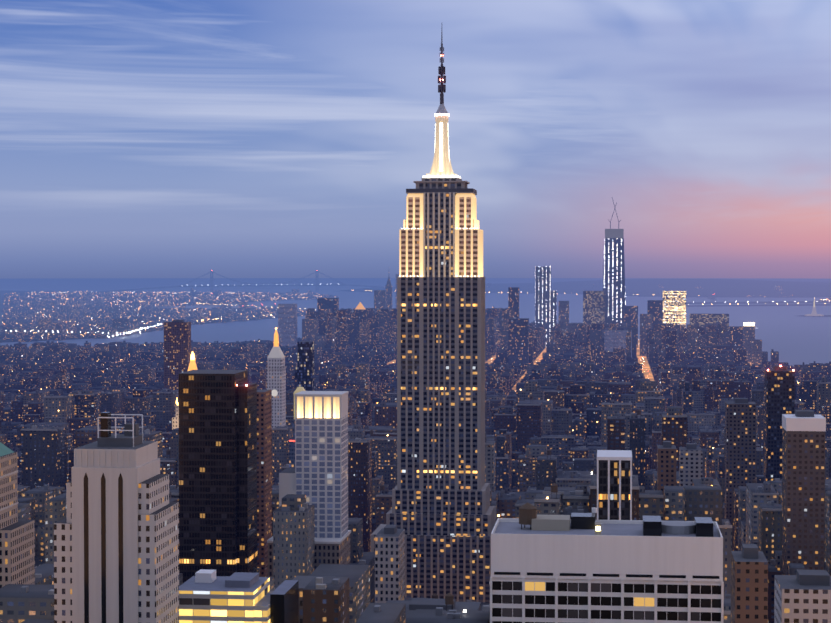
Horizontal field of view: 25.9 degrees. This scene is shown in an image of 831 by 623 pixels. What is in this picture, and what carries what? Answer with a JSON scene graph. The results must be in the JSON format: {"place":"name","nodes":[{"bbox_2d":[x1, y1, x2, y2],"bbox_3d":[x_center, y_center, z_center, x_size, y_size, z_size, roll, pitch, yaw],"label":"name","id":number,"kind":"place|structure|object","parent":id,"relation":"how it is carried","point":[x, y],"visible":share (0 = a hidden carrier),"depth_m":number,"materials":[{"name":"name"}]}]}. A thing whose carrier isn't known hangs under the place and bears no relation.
{"place":"outdoors","nodes":[
{"label":"outdoors","id":0,"kind":"place"},
{"bbox_2d":[0,291,308,342],"bbox_3d":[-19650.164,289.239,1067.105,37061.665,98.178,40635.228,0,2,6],"label":"brooklyn land","id":1,"kind":"structure","parent":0,"point":[2,293],"depth_m":11445.90,"materials":[{"name":"grey"}]},
{"bbox_2d":[0,278,830,365],"bbox_3d":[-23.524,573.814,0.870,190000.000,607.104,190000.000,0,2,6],"label":"water","id":2,"kind":"structure","parent":0,"point":[791,335],"depth_m":11512.08,"materials":[{"name":"blue liquid"}]},
{"bbox_2d":[0,442,34,587],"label":"tower","id":3,"kind":"structure","parent":2,"relation":"on","point":[17,551],"depth_m":782.09,"materials":[{"name":"stone"}]},
{"bbox_2d":[54,412,178,622],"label":"skyscraper","id":4,"kind":"structure","parent":2,"relation":"on","point":[116,544],"depth_m":600.57,"materials":[{"name":"stone"}]},
{"bbox_2d":[164,320,190,389],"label":"brown tower","id":5,"kind":"structure","parent":2,"relation":"on","point":[177,345],"depth_m":3048.90,"materials":[{"name":"brick"}]},
{"bbox_2d":[172,351,197,429],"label":"lit spire building","id":6,"kind":"structure","parent":2,"relation":"on","point":[175,419],"depth_m":1875.73,"materials":[{"name":"stone"}]},
{"bbox_2d":[179,370,256,582],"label":"skyscraper","id":7,"kind":"structure","parent":2,"relation":"on","point":[218,471],"depth_m":1015.27,"materials":[{"name":"black glass"}]},
{"bbox_2d":[179,569,298,622],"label":"lit office floors","id":8,"kind":"structure","parent":2,"relation":"on","point":[207,596],"depth_m":639.26,"materials":[{"name":"lit window glass"},{"name":"yellow glass"}]},
{"bbox_2d":[98,270,395,292],"bbox_3d":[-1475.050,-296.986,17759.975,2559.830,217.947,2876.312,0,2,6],"label":"suspension bridge","id":9,"kind":"structure","parent":2,"relation":"on","point":[317,285],"depth_m":17612.28,"materials":[{"name":"grey metal"}]},
{"bbox_2d":[257,389,271,576],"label":"high-rise building","id":10,"kind":"structure","parent":2,"relation":"on","point":[264,465],"depth_m":1124.66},
{"bbox_2d":[266,328,286,427],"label":"clock tower","id":11,"kind":"structure","parent":2,"relation":"on","point":[276,376],"depth_m":2069.58,"materials":[{"name":"stone"}]},
{"bbox_2d":[278,304,296,346],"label":"tower","id":12,"kind":"structure","parent":2,"relation":"on","point":[287,324],"depth_m":5461.41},
{"bbox_2d":[289,387,305,468],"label":"high-rise building","id":13,"kind":"structure","parent":2,"relation":"on","point":[292,448],"depth_m":1505.12,"materials":[{"name":"glass"}]},
{"bbox_2d":[295,341,313,390],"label":"high-rise building","id":14,"kind":"structure","parent":2,"relation":"on","point":[304,372],"depth_m":2142.78,"materials":[{"name":"glass"}]},
{"bbox_2d":[267,391,350,576],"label":"high-rise building","id":15,"kind":"structure","parent":2,"relation":"on","point":[318,475],"depth_m":1044.11,"materials":[{"name":"grey glass"}]},
{"bbox_2d":[302,319,317,340],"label":"tower","id":16,"kind":"structure","parent":2,"relation":"on","point":[309,328],"depth_m":5251.62,"materials":[{"name":"stone"}]},
{"bbox_2d":[293,576,334,622],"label":"building","id":17,"kind":"structure","parent":2,"relation":"on","point":[304,581],"depth_m":762.63,"materials":[{"name":"grey concrete"}]},
{"bbox_2d":[317,298,338,315],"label":"tower","id":18,"kind":"structure","parent":2,"relation":"on","point":[323,304],"depth_m":5649.14,"materials":[{"name":"grey concrete"}]},
{"bbox_2d":[356,302,364,308],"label":"pyramid roof","id":19,"kind":"structure","parent":2,"relation":"on","point":[360,306],"depth_m":5950.11,"materials":[{"name":"stone"}]},
{"bbox_2d":[374,290,385,307],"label":"tower","id":20,"kind":"structure","parent":2,"relation":"on","point":[379,298],"depth_m":6335.98,"materials":[{"name":"stone"}]},
{"bbox_2d":[386,277,391,309],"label":"skyscraper","id":21,"kind":"structure","parent":2,"relation":"on","point":[389,295],"depth_m":6533.89,"materials":[{"name":"stone"}]},
{"bbox_2d":[375,525,404,602],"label":"stone block","id":22,"kind":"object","parent":2,"relation":"on","point":[389,562],"visible":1,"depth_m":974.80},
{"bbox_2d":[396,274,398,307],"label":"skyscraper","id":23,"kind":"structure","parent":2,"relation":"on","point":[397,275],"depth_m":6428.93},
{"bbox_2d":[0,283,830,622],"bbox_3d":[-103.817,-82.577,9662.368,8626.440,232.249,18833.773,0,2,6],"label":"city blocks","id":24,"kind":"structure","parent":2,"relation":"on","point":[704,369],"depth_m":2374.18,"materials":[{"name":"grey concrete"}]},
{"bbox_2d":[12,380,830,618],"bbox_3d":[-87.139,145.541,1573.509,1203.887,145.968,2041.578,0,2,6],"label":"roof clutter","id":25,"kind":"object","parent":24,"relation":"on","point":[452,613],"visible":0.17,"depth_m":1462.80,"materials":[{"name":"grey"}]},
{"bbox_2d":[2,284,829,612],"bbox_3d":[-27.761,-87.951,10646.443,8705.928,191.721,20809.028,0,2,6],"label":"city lights","id":26,"kind":"object","parent":2,"relation":"on","point":[256,306],"visible":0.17,"depth_m":11536.10},
{"bbox_2d":[371,32,495,602],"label":"skyscraper","id":27,"kind":"structure","parent":2,"relation":"on","point":[442,512],"depth_m":1285.53,"materials":[{"name":"stone"}]},
{"bbox_2d":[386,598,480,611],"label":"rooftop","id":28,"kind":"structure","parent":2,"relation":"on","point":[421,603],"depth_m":852.46,"materials":[{"name":"grey concrete"}]},
{"bbox_2d":[210,293,715,320],"bbox_3d":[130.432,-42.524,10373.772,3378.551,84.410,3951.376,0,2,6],"label":"harbour cranes","id":29,"kind":"object","parent":2,"relation":"on","point":[713,297],"visible":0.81,"depth_m":8815.39,"materials":[{"name":"blue paint"}]},
{"bbox_2d":[508,287,518,317],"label":"tower","id":30,"kind":"structure","parent":2,"relation":"on","point":[513,298],"depth_m":5284.13,"materials":[{"name":"grey concrete"}]},
{"bbox_2d":[508,318,528,363],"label":"tower","id":31,"kind":"structure","parent":2,"relation":"on","point":[518,340],"depth_m":4785.88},
{"bbox_2d":[535,266,550,290],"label":"skyscraper","id":32,"kind":"structure","parent":2,"relation":"on","point":[542,278],"depth_m":5792.25,"materials":[{"name":"glass"}]},
{"bbox_2d":[535,291,556,343],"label":"skyscraper","id":33,"kind":"structure","parent":2,"relation":"on","point":[546,309],"depth_m":5789.21,"materials":[{"name":"metal"}]},
{"bbox_2d":[559,301,568,323],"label":"tower","id":34,"kind":"structure","parent":2,"relation":"on","point":[563,311],"depth_m":5568.22,"materials":[{"name":"stone"}]},
{"bbox_2d":[563,323,580,344],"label":"tower","id":35,"kind":"structure","parent":2,"relation":"on","point":[574,328],"depth_m":5167.85,"materials":[{"name":"stone"}]},
{"bbox_2d":[583,291,604,325],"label":"skyscraper","id":36,"kind":"structure","parent":2,"relation":"on","point":[593,306],"depth_m":5657.28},
{"bbox_2d":[490,502,723,622],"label":"office building","id":37,"kind":"structure","parent":2,"relation":"on","point":[582,568],"depth_m":503.15,"materials":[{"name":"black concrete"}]},
{"bbox_2d":[597,450,631,519],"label":"white tower columns","id":38,"kind":"structure","parent":2,"relation":"on","point":[614,484],"depth_m":840.28,"materials":[{"name":"clear stone"}]},
{"bbox_2d":[603,198,625,325],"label":"skyscraper","id":39,"kind":"structure","parent":2,"relation":"on","point":[614,281],"depth_m":5821.12,"materials":[{"name":"glass"}]},
{"bbox_2d":[604,330,631,357],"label":"office building","id":40,"kind":"structure","parent":2,"relation":"on","point":[614,339],"depth_m":4956.73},
{"bbox_2d":[624,306,637,347],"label":"tower","id":41,"kind":"structure","parent":2,"relation":"on","point":[630,314],"depth_m":5744.43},
{"bbox_2d":[640,314,651,355],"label":"tower","id":42,"kind":"structure","parent":2,"relation":"on","point":[645,321],"depth_m":5245.13,"materials":[{"name":"stone"}]},
{"bbox_2d":[647,300,662,327],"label":"building","id":43,"kind":"structure","parent":2,"relation":"on","point":[655,308],"depth_m":5591.96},
{"bbox_2d":[657,441,675,520],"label":"brown tower apartments","id":44,"kind":"structure","parent":2,"relation":"on","point":[666,463],"depth_m":1125.66,"materials":[{"name":"brick"}]},
{"bbox_2d":[662,291,685,327],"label":"lit office building","id":45,"kind":"structure","parent":2,"relation":"on","point":[674,307],"depth_m":5580.31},
{"bbox_2d":[679,443,701,485],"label":"grey tower apartments","id":46,"kind":"structure","parent":2,"relation":"on","point":[690,461],"depth_m":1223.28,"materials":[{"name":"concrete"}]},
{"bbox_2d":[689,314,728,331],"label":"office building","id":47,"kind":"structure","parent":2,"relation":"on","point":[701,320],"depth_m":5421.59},
{"bbox_2d":[729,326,742,348],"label":"tower","id":48,"kind":"structure","parent":2,"relation":"on","point":[736,333],"depth_m":5117.71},
{"bbox_2d":[725,398,755,550],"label":"dark residential tower","id":49,"kind":"structure","parent":2,"relation":"on","point":[740,441],"depth_m":1417.05,"materials":[{"name":"brick"}]},
{"bbox_2d":[743,322,754,361],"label":"building","id":50,"kind":"structure","parent":2,"relation":"on","point":[748,331],"depth_m":4917.21,"materials":[{"name":"stone"}]},
{"bbox_2d":[731,544,767,622],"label":"apartment building","id":51,"kind":"structure","parent":2,"relation":"on","point":[749,583],"depth_m":587.31,"materials":[{"name":"brown brick"}]},
{"bbox_2d":[751,339,761,365],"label":"tower","id":52,"kind":"structure","parent":2,"relation":"on","point":[756,352],"depth_m":4718.26,"materials":[{"name":"stone"}]},
{"bbox_2d":[686,301,830,306],"bbox_3d":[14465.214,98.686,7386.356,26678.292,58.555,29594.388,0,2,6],"label":"far shoreline","id":53,"kind":"structure","parent":2,"relation":"on","point":[776,303],"depth_m":12344.09,"materials":[{"name":"grey"}]},
{"bbox_2d":[764,365,794,481],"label":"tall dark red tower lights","id":54,"kind":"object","parent":2,"relation":"on","point":[779,391],"visible":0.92,"depth_m":1482.43,"materials":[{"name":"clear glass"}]},
{"bbox_2d":[774,569,830,622],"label":"building","id":55,"kind":"structure","parent":2,"relation":"on","point":[802,596],"depth_m":615.55,"materials":[{"name":"concrete"}]},
{"bbox_2d":[782,410,825,574],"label":"building","id":56,"kind":"structure","parent":2,"relation":"on","point":[803,486],"depth_m":1018.18,"materials":[{"name":"brick"}]},
{"bbox_2d":[0,0,830,278],"label":"sky","id":57,"kind":"structure","parent":0,"point":[139,138],"materials":[{"name":"blue"}]},
{"bbox_2d":[115,340,757,394],"bbox_3d":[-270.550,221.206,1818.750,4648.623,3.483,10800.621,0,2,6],"label":"street","id":58,"kind":"structure","parent":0,"point":[642,360],"depth_m":4884.56,"materials":[{"name":"asphalt"}]},
{"bbox_2d":[341,279,830,297],"bbox_3d":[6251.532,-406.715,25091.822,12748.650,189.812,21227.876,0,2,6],"label":"staten island hills","id":59,"kind":"structure","parent":0,"point":[710,288],"depth_m":17235.16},
{"bbox_2d":[800,315,830,316],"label":"island","id":60,"kind":"structure","parent":0,"point":[819,316],"depth_m":9173.34,"materials":[{"name":"grey"}]},
{"bbox_2d":[805,300,823,316],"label":"statue of liberty","id":61,"kind":"object","parent":60,"relation":"on","point":[814,313],"visible":0.83,"depth_m":9280.62,"materials":[{"name":"grey stone"}]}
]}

